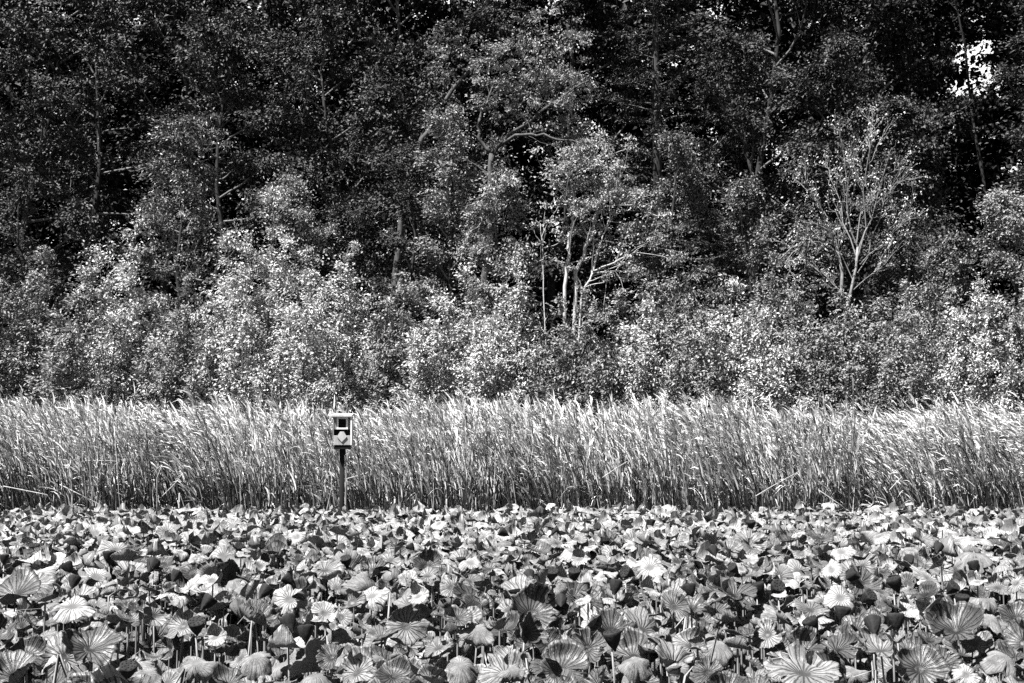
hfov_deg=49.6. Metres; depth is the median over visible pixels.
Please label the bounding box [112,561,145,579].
lotus leaf
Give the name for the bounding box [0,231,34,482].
shrub
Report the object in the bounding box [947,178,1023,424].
tree
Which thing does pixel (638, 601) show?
lotus leaf
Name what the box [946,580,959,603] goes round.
lotus seed pod
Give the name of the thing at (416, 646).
lotus leaf
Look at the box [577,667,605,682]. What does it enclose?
lotus leaf
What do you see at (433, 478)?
broken reed
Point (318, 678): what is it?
lotus leaf
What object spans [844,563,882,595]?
lotus leaf
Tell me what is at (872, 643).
lotus leaf
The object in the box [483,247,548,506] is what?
shrub
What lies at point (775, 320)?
shrub
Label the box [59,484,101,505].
broken reed
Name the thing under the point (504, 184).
tree
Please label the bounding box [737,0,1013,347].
forest tree
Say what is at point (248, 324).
shrub
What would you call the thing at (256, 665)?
lotus leaf
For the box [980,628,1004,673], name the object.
lotus leaf
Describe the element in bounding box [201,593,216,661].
lotus seed pod
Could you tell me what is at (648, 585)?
lotus leaf
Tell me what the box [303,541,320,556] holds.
lotus leaf
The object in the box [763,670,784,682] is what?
lotus leaf
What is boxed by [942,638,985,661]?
lotus leaf
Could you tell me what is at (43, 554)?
lotus leaf
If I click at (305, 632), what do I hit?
lotus seed pod
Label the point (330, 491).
broken reed
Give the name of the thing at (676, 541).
lotus bed
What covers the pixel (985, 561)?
lotus leaf
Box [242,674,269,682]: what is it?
lotus leaf
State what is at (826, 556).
lotus leaf
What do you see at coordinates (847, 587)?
lotus leaf
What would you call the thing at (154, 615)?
lotus leaf
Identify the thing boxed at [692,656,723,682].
lotus leaf
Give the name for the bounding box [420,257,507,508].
shrub
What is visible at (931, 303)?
shrub
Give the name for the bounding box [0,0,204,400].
forest tree
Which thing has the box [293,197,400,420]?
tree
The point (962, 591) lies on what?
lotus leaf
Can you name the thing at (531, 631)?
lotus leaf
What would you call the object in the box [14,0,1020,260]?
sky
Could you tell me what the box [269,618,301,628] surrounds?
lotus leaf
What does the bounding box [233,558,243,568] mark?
lotus leaf
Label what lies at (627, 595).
lotus leaf
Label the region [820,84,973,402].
forest tree
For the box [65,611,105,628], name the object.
lotus leaf
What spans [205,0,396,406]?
forest tree
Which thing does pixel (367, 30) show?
forest tree
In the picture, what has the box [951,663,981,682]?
lotus leaf
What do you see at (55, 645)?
lotus leaf
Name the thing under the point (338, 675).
lotus leaf
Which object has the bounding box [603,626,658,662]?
lotus leaf
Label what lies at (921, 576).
lotus leaf
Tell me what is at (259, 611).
lotus leaf
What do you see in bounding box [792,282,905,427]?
shrub
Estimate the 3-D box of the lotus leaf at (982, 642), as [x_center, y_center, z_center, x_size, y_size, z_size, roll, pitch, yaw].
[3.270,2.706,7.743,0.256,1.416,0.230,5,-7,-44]
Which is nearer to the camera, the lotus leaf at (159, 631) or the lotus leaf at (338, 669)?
the lotus leaf at (338, 669)
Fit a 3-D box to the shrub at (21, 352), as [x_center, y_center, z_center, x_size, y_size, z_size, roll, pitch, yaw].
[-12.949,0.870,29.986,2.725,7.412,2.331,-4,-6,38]
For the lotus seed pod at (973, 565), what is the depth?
10.90 m
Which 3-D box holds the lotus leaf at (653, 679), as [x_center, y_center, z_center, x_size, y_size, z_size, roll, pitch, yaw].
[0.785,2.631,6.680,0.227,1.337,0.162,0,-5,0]
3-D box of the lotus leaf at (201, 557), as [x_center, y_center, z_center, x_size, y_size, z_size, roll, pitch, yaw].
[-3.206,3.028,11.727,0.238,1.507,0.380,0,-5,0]
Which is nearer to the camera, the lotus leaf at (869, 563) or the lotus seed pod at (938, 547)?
the lotus leaf at (869, 563)
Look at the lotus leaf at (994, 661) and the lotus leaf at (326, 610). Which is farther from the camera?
the lotus leaf at (326, 610)
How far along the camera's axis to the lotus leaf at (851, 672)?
6.45 m
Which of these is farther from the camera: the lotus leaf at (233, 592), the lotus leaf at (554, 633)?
the lotus leaf at (233, 592)
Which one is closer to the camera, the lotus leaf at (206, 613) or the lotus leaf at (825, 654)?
the lotus leaf at (825, 654)
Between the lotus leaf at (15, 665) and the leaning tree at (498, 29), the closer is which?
the lotus leaf at (15, 665)
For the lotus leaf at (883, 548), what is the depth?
11.81 m
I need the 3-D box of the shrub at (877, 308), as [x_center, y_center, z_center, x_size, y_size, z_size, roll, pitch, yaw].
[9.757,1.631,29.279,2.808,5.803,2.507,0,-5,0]
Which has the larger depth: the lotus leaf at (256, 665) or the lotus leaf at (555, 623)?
the lotus leaf at (555, 623)
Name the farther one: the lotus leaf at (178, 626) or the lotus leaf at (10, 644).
the lotus leaf at (178, 626)
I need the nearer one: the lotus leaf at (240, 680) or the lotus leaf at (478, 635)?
the lotus leaf at (240, 680)
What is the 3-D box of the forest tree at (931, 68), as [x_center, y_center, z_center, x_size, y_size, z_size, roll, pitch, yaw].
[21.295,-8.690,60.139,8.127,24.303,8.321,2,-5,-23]
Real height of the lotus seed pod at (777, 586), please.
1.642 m
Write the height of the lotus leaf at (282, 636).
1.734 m
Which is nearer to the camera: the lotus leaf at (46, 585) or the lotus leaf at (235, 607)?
the lotus leaf at (235, 607)
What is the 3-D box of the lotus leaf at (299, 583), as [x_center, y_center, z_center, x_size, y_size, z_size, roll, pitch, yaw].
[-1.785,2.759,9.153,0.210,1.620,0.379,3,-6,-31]
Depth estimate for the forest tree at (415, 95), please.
44.65 m
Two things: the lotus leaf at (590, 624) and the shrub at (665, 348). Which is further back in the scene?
the shrub at (665, 348)
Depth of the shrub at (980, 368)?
28.72 m
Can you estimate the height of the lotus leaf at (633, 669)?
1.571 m
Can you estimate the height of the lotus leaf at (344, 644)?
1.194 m
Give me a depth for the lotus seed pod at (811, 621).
7.35 m
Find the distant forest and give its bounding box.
[0,0,1023,389]
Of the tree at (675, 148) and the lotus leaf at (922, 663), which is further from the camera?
the tree at (675, 148)
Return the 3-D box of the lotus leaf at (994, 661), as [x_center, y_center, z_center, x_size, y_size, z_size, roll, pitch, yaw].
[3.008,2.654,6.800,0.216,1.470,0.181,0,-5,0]
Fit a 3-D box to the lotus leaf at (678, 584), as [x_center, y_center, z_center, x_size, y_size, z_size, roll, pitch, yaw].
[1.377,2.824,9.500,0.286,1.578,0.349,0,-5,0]
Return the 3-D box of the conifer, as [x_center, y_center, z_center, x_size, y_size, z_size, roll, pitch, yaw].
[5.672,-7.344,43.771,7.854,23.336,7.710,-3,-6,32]
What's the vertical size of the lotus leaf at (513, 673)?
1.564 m
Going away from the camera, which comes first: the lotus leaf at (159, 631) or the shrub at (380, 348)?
the lotus leaf at (159, 631)
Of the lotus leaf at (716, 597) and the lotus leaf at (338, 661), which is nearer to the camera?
the lotus leaf at (338, 661)
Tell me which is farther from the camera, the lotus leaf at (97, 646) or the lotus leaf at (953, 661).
the lotus leaf at (97, 646)
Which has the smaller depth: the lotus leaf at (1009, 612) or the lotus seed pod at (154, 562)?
the lotus leaf at (1009, 612)
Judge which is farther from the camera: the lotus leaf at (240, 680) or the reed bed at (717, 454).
the reed bed at (717, 454)
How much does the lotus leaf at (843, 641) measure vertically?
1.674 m
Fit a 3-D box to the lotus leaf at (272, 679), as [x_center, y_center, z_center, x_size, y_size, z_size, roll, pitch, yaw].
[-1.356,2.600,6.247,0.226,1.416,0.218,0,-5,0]
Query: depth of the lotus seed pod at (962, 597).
8.11 m
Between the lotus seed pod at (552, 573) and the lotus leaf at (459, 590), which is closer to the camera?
the lotus leaf at (459, 590)
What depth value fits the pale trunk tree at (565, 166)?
31.74 m
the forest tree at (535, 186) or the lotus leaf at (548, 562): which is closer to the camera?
the lotus leaf at (548, 562)
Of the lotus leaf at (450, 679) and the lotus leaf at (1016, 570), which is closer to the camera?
the lotus leaf at (450, 679)
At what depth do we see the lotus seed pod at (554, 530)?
13.92 m
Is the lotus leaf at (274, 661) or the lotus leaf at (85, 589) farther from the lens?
the lotus leaf at (85, 589)
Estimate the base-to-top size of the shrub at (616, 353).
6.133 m
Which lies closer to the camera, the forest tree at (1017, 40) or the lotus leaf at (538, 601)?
the lotus leaf at (538, 601)
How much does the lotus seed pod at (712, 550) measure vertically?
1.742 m
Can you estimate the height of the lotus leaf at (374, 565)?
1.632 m
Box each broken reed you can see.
[3,486,50,504]
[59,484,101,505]
[114,426,119,505]
[162,473,182,496]
[323,473,331,510]
[422,444,433,508]
[751,471,798,498]
[819,490,845,511]
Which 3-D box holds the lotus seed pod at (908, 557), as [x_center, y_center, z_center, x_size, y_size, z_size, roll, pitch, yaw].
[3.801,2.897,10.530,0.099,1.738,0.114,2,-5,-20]
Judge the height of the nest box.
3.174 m
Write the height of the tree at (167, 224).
12.354 m
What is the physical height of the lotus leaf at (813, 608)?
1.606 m
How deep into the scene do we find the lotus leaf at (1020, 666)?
6.72 m
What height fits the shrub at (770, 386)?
5.594 m
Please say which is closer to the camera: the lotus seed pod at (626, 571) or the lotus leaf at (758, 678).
the lotus leaf at (758, 678)
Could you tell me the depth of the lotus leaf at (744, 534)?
12.37 m
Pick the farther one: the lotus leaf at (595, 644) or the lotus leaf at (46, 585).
the lotus leaf at (46, 585)
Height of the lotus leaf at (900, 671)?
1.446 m
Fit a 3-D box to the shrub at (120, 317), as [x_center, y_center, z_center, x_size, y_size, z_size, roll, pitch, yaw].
[-10.613,0.398,30.060,3.683,8.139,3.195,0,-5,0]
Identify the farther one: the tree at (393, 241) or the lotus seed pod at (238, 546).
the tree at (393, 241)
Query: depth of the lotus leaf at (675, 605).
8.20 m
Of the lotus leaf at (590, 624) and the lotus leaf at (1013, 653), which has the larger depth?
the lotus leaf at (590, 624)
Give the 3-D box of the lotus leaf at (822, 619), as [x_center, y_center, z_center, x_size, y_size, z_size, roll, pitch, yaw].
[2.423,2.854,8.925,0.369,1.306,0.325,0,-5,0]
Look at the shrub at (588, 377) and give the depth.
27.82 m
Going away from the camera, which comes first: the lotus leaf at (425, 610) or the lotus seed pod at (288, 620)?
the lotus seed pod at (288, 620)
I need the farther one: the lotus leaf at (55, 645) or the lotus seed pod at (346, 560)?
the lotus seed pod at (346, 560)
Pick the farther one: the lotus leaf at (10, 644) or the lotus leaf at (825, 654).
the lotus leaf at (10, 644)
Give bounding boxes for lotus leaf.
[0,565,40,619]
[0,620,17,645]
[0,649,36,682]
[2,606,15,611]
[5,634,45,682]
[5,641,30,666]
[11,541,50,565]
[32,572,55,610]
[32,669,74,682]
[33,630,86,677]
[46,606,83,629]
[50,595,95,627]
[59,584,98,597]
[61,623,124,671]
[64,672,90,682]
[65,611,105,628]
[93,653,125,667]
[96,539,129,579]
[110,545,145,572]
[110,654,141,668]
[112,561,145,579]
[117,584,138,658]
[132,668,163,682]
[138,661,154,667]
[141,658,165,671]
[143,601,171,662]
[147,623,180,643]
[155,593,191,613]
[159,572,188,663]
[160,567,179,580]
[164,606,198,666]
[172,574,200,607]
[177,656,219,682]
[187,583,221,598]
[197,555,212,652]
[203,605,229,624]
[204,623,226,661]
[206,590,235,627]
[208,661,247,682]
[213,587,238,659]
[222,558,242,584]
[223,624,249,640]
[230,595,250,648]
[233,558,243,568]
[237,668,246,682]
[239,598,279,651]
[239,651,271,681]
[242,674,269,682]
[258,675,281,682]
[268,624,305,680]
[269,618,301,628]
[269,656,278,666]
[270,658,319,680]
[273,584,308,613]
[280,576,307,613]
[281,648,300,682]
[282,607,306,623]
[288,638,325,677]
[295,648,311,673]
[300,673,336,682]
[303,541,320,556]
[306,558,344,600]
[311,601,338,635]
[315,643,344,679]
[318,665,342,681]
[327,577,344,604]
[328,571,345,599]
[329,668,343,678]
[331,549,362,569]
[335,656,342,666]
[339,571,375,613]
[340,643,353,655]
[341,645,376,682]
[342,649,373,682]
[357,555,384,579]
[357,586,389,622]
[368,677,379,682]
[371,644,409,660]
[373,655,411,682]
[374,618,386,642]
[385,644,413,657]
[386,603,429,647]
[386,638,424,657]
[389,652,418,682]
[392,588,431,618]
[407,582,428,648]
[409,652,449,663]
[410,656,421,664]
[411,547,442,570]
[414,669,454,682]
[415,657,448,669]
[418,664,448,682]
[423,571,449,616]
[423,625,444,642]
[436,565,456,616]
[438,574,463,606]
[441,622,470,642]
[446,656,478,682]
[451,581,492,624]
[456,623,496,663]
[459,602,480,644]
[474,663,488,677]
[477,649,529,682]
[481,559,503,575]
[489,593,500,616]
[490,610,519,645]
[493,642,515,682]
[497,663,525,682]
[503,574,536,599]
[507,618,549,646]
[508,568,547,592]
[510,582,559,657]
[519,611,549,651]
[520,651,541,681]
[530,639,590,680]
[534,627,561,653]
[542,558,557,568]
[546,577,560,584]
[549,535,565,552]
[549,619,569,636]
[559,580,588,622]
[570,614,600,672]
[570,626,606,677]
[571,548,590,570]
[576,603,599,671]
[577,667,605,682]
[588,607,627,634]
[599,583,635,604]
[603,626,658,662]
[617,657,650,682]
[623,540,637,552]
[623,598,654,608]
[624,606,663,645]
[635,554,666,580]
[639,575,660,600]
[646,668,659,682]
[650,646,659,672]
[655,612,679,627]
[655,639,694,682]
[656,578,687,633]
[661,588,690,636]
[672,627,708,662]
[673,662,689,682]
[680,617,695,631]
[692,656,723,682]
[698,569,735,580]
[699,584,724,602]
[699,640,732,666]
[702,599,736,615]
[705,671,747,682]
[720,571,756,670]
[732,529,767,555]
[738,674,770,682]
[752,618,781,659]
[754,604,794,630]
[763,584,787,600]
[763,639,841,682]
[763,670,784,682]
[786,625,822,652]
[793,598,829,617]
[796,614,834,630]
[802,540,832,565]
[803,552,836,588]
[808,620,857,658]
[814,646,847,682]
[821,605,855,621]
[822,639,852,666]
[823,585,853,625]
[839,553,877,573]
[842,581,859,597]
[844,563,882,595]
[845,666,869,682]
[851,645,871,665]
[856,630,896,682]
[859,626,886,678]
[868,544,887,557]
[876,656,898,679]
[890,655,904,680]
[895,631,924,649]
[897,594,918,680]
[897,643,951,682]
[910,565,940,593]
[923,598,984,658]
[933,644,961,682]
[934,672,953,682]
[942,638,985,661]
[947,589,986,627]
[948,558,967,578]
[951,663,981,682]
[954,552,996,573]
[959,630,993,666]
[969,597,997,631]
[979,650,1016,676]
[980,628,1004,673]
[981,614,1002,676]
[984,573,1010,682]
[995,639,1023,668]
[996,615,1007,631]
[997,600,1023,624]
[1001,617,1023,653]
[1013,566,1023,572]
[1013,660,1023,669]
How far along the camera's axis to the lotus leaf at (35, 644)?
6.84 m
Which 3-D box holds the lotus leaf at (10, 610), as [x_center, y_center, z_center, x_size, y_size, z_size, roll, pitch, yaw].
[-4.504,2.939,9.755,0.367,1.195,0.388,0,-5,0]
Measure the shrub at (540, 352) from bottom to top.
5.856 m
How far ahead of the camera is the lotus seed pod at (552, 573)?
9.53 m
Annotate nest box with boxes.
[332,414,353,510]
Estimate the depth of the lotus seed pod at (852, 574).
9.43 m
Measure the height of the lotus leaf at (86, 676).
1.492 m
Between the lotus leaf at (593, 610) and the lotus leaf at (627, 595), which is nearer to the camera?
the lotus leaf at (593, 610)
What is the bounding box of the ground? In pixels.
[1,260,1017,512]
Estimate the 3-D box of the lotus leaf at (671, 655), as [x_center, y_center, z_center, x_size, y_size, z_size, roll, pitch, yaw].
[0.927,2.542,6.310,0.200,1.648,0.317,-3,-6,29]
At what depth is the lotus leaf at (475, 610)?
8.43 m
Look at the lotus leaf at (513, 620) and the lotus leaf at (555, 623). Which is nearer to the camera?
the lotus leaf at (513, 620)
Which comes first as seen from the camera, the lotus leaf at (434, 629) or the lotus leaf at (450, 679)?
the lotus leaf at (450, 679)
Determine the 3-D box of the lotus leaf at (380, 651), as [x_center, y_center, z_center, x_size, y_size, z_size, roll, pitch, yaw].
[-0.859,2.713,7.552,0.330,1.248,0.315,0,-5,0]
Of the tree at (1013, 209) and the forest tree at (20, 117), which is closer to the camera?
the tree at (1013, 209)
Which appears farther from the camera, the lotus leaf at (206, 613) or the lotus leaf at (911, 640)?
the lotus leaf at (206, 613)
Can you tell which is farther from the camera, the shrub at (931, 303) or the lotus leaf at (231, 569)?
the shrub at (931, 303)
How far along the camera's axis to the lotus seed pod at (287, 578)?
9.23 m
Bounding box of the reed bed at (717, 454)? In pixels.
[0,374,1023,514]
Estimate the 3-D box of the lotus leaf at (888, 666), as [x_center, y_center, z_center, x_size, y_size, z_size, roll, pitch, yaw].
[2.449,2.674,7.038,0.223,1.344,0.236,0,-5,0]
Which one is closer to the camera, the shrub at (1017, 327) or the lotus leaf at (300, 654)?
the lotus leaf at (300, 654)
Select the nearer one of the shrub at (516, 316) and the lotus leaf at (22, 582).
the lotus leaf at (22, 582)
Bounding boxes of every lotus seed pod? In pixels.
[0,554,8,577]
[28,543,39,548]
[58,561,72,573]
[69,574,80,595]
[102,550,115,596]
[119,660,136,678]
[146,557,160,585]
[171,569,182,593]
[187,616,204,656]
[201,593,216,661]
[234,542,242,550]
[259,583,272,651]
[279,613,295,656]
[281,573,293,584]
[297,624,313,677]
[340,554,351,570]
[406,542,414,550]
[456,556,464,562]
[498,527,508,541]
[523,569,533,576]
[546,567,558,584]
[551,527,560,535]
[555,593,566,611]
[568,567,580,580]
[593,522,601,530]
[603,629,620,682]
[609,578,622,609]
[620,564,634,592]
[650,519,655,527]
[682,583,695,627]
[707,544,717,565]
[727,563,738,636]
[746,520,755,529]
[752,581,763,611]
[770,579,784,609]
[774,545,781,550]
[802,615,817,633]
[835,605,850,623]
[844,567,859,615]
[861,588,876,679]
[864,614,881,669]
[886,575,900,604]
[887,612,904,679]
[903,554,913,618]
[933,542,943,553]
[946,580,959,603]
[955,593,969,663]
[967,560,978,571]
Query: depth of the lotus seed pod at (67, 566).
9.99 m
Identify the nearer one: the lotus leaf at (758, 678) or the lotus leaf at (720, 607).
the lotus leaf at (758, 678)
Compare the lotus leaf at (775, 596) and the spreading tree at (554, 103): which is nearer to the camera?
the lotus leaf at (775, 596)
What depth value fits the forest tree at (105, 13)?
47.82 m
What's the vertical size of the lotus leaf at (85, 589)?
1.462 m
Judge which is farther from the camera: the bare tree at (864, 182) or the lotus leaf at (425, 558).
the bare tree at (864, 182)
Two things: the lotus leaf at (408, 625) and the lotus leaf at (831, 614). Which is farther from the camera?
the lotus leaf at (831, 614)
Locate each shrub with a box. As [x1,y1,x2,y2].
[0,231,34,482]
[0,239,76,435]
[14,288,123,506]
[47,209,172,446]
[126,269,225,500]
[177,270,289,508]
[183,177,325,498]
[250,274,346,504]
[291,240,389,497]
[349,268,432,489]
[382,290,476,505]
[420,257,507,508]
[441,298,535,510]
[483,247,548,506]
[516,293,604,502]
[534,278,627,496]
[579,284,667,491]
[603,293,690,502]
[617,245,725,410]
[655,309,754,502]
[680,271,771,421]
[711,302,828,510]
[726,247,824,409]
[760,297,860,509]
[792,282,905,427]
[839,295,932,490]
[859,306,966,509]
[885,248,990,414]
[927,271,1023,503]
[990,272,1023,418]
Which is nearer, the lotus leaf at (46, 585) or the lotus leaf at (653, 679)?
the lotus leaf at (653, 679)
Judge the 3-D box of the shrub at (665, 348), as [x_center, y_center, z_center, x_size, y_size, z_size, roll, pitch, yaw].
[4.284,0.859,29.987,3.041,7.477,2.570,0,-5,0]
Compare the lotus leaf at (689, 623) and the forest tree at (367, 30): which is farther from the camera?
the forest tree at (367, 30)
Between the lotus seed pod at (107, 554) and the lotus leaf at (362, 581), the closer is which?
the lotus leaf at (362, 581)
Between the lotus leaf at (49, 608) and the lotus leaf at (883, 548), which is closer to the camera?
the lotus leaf at (49, 608)
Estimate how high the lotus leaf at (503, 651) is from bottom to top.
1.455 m
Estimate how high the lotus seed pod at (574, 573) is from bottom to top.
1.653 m
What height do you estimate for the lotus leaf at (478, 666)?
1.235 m
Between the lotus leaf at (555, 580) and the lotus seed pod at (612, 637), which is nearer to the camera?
the lotus seed pod at (612, 637)
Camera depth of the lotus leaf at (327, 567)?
10.50 m
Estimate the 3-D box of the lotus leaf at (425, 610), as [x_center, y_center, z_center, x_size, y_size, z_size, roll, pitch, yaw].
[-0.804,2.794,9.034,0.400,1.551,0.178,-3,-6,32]
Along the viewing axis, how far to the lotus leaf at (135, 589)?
9.00 m
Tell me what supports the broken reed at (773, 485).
in the reed bed at (717, 454)
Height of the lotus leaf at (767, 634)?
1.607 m
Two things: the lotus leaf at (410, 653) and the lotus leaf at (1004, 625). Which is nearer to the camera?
the lotus leaf at (410, 653)
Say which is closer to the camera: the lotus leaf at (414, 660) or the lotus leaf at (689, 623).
the lotus leaf at (414, 660)
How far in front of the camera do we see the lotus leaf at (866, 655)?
7.70 m
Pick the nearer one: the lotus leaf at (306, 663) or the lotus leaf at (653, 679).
the lotus leaf at (306, 663)
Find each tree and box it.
[0,0,100,404]
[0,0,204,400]
[0,0,221,395]
[0,158,62,394]
[72,0,314,401]
[86,1,338,392]
[114,106,261,418]
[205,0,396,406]
[231,169,355,411]
[236,0,426,408]
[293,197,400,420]
[299,0,544,346]
[315,22,517,396]
[347,141,463,409]
[360,0,550,411]
[389,99,509,382]
[421,5,607,342]
[446,160,552,406]
[471,0,695,392]
[514,126,679,379]
[606,120,742,400]
[643,0,882,352]
[659,22,854,398]
[679,166,806,407]
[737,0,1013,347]
[744,20,963,411]
[751,101,929,397]
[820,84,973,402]
[839,146,962,402]
[840,0,991,345]
[843,0,1019,375]
[885,223,1009,407]
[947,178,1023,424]
[965,0,1023,388]
[977,0,1023,255]
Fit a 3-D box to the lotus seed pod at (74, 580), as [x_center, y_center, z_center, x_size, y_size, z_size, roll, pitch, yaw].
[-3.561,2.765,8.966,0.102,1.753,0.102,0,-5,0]
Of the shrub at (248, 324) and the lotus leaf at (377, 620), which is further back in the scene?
the shrub at (248, 324)
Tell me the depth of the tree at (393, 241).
36.89 m
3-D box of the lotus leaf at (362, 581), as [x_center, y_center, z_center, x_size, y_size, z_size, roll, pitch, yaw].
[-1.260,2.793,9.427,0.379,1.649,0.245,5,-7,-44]
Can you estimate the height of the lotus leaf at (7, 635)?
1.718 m
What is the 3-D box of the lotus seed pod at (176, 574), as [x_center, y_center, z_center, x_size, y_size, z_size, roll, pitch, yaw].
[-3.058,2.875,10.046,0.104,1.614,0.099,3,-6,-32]
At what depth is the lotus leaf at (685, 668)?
6.29 m
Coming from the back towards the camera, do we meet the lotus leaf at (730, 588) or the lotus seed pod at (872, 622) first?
the lotus leaf at (730, 588)
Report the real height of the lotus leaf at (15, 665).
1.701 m
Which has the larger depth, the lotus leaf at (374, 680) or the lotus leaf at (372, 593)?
the lotus leaf at (372, 593)
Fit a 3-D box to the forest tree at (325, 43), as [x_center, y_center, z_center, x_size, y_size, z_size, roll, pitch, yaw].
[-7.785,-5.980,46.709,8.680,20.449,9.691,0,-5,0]
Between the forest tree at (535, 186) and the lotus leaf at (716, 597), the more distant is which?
the forest tree at (535, 186)
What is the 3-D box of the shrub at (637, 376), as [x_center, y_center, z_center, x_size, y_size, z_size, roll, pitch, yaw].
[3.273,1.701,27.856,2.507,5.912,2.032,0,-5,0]
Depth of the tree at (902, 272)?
36.06 m
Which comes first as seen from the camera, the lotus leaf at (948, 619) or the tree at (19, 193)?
the lotus leaf at (948, 619)
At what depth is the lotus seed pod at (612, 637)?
6.69 m
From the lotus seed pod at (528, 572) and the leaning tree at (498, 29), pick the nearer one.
the lotus seed pod at (528, 572)
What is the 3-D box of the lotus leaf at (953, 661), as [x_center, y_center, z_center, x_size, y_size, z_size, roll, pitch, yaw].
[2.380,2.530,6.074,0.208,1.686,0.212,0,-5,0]
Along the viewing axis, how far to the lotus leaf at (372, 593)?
9.00 m
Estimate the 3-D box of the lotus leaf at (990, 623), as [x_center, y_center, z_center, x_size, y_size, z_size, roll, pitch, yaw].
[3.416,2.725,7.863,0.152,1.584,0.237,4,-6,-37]
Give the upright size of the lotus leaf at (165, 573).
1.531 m
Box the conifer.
[547,0,749,396]
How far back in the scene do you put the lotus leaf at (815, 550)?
11.75 m
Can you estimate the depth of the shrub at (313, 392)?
27.89 m
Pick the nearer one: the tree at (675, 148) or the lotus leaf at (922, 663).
the lotus leaf at (922, 663)
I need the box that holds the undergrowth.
[0,387,1023,510]
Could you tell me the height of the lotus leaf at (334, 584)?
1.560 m
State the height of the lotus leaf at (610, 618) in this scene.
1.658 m
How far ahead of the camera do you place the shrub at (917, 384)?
27.86 m
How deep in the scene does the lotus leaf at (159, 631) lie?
8.29 m
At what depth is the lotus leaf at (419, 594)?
8.93 m
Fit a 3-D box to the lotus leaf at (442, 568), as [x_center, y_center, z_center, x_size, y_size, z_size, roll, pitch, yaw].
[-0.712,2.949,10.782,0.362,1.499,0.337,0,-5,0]
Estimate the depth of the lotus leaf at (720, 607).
8.96 m
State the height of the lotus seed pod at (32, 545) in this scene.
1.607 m
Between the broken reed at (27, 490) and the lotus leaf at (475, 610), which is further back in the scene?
the broken reed at (27, 490)
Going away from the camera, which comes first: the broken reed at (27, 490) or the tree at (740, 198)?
the broken reed at (27, 490)
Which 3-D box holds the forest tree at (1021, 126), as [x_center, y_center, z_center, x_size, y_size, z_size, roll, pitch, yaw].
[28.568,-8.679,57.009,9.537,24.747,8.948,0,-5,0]
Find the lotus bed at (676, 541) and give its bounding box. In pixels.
[0,499,1023,682]
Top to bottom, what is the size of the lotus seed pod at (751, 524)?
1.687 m
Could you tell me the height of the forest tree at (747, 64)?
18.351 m
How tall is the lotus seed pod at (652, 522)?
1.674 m
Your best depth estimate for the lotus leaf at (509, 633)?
8.56 m
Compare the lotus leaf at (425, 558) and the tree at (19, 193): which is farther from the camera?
the tree at (19, 193)
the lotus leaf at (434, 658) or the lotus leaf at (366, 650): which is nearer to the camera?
the lotus leaf at (366, 650)
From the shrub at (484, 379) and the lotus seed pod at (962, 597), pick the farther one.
the shrub at (484, 379)
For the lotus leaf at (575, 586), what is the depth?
9.36 m
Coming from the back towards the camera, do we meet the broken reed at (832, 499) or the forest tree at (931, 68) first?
the forest tree at (931, 68)

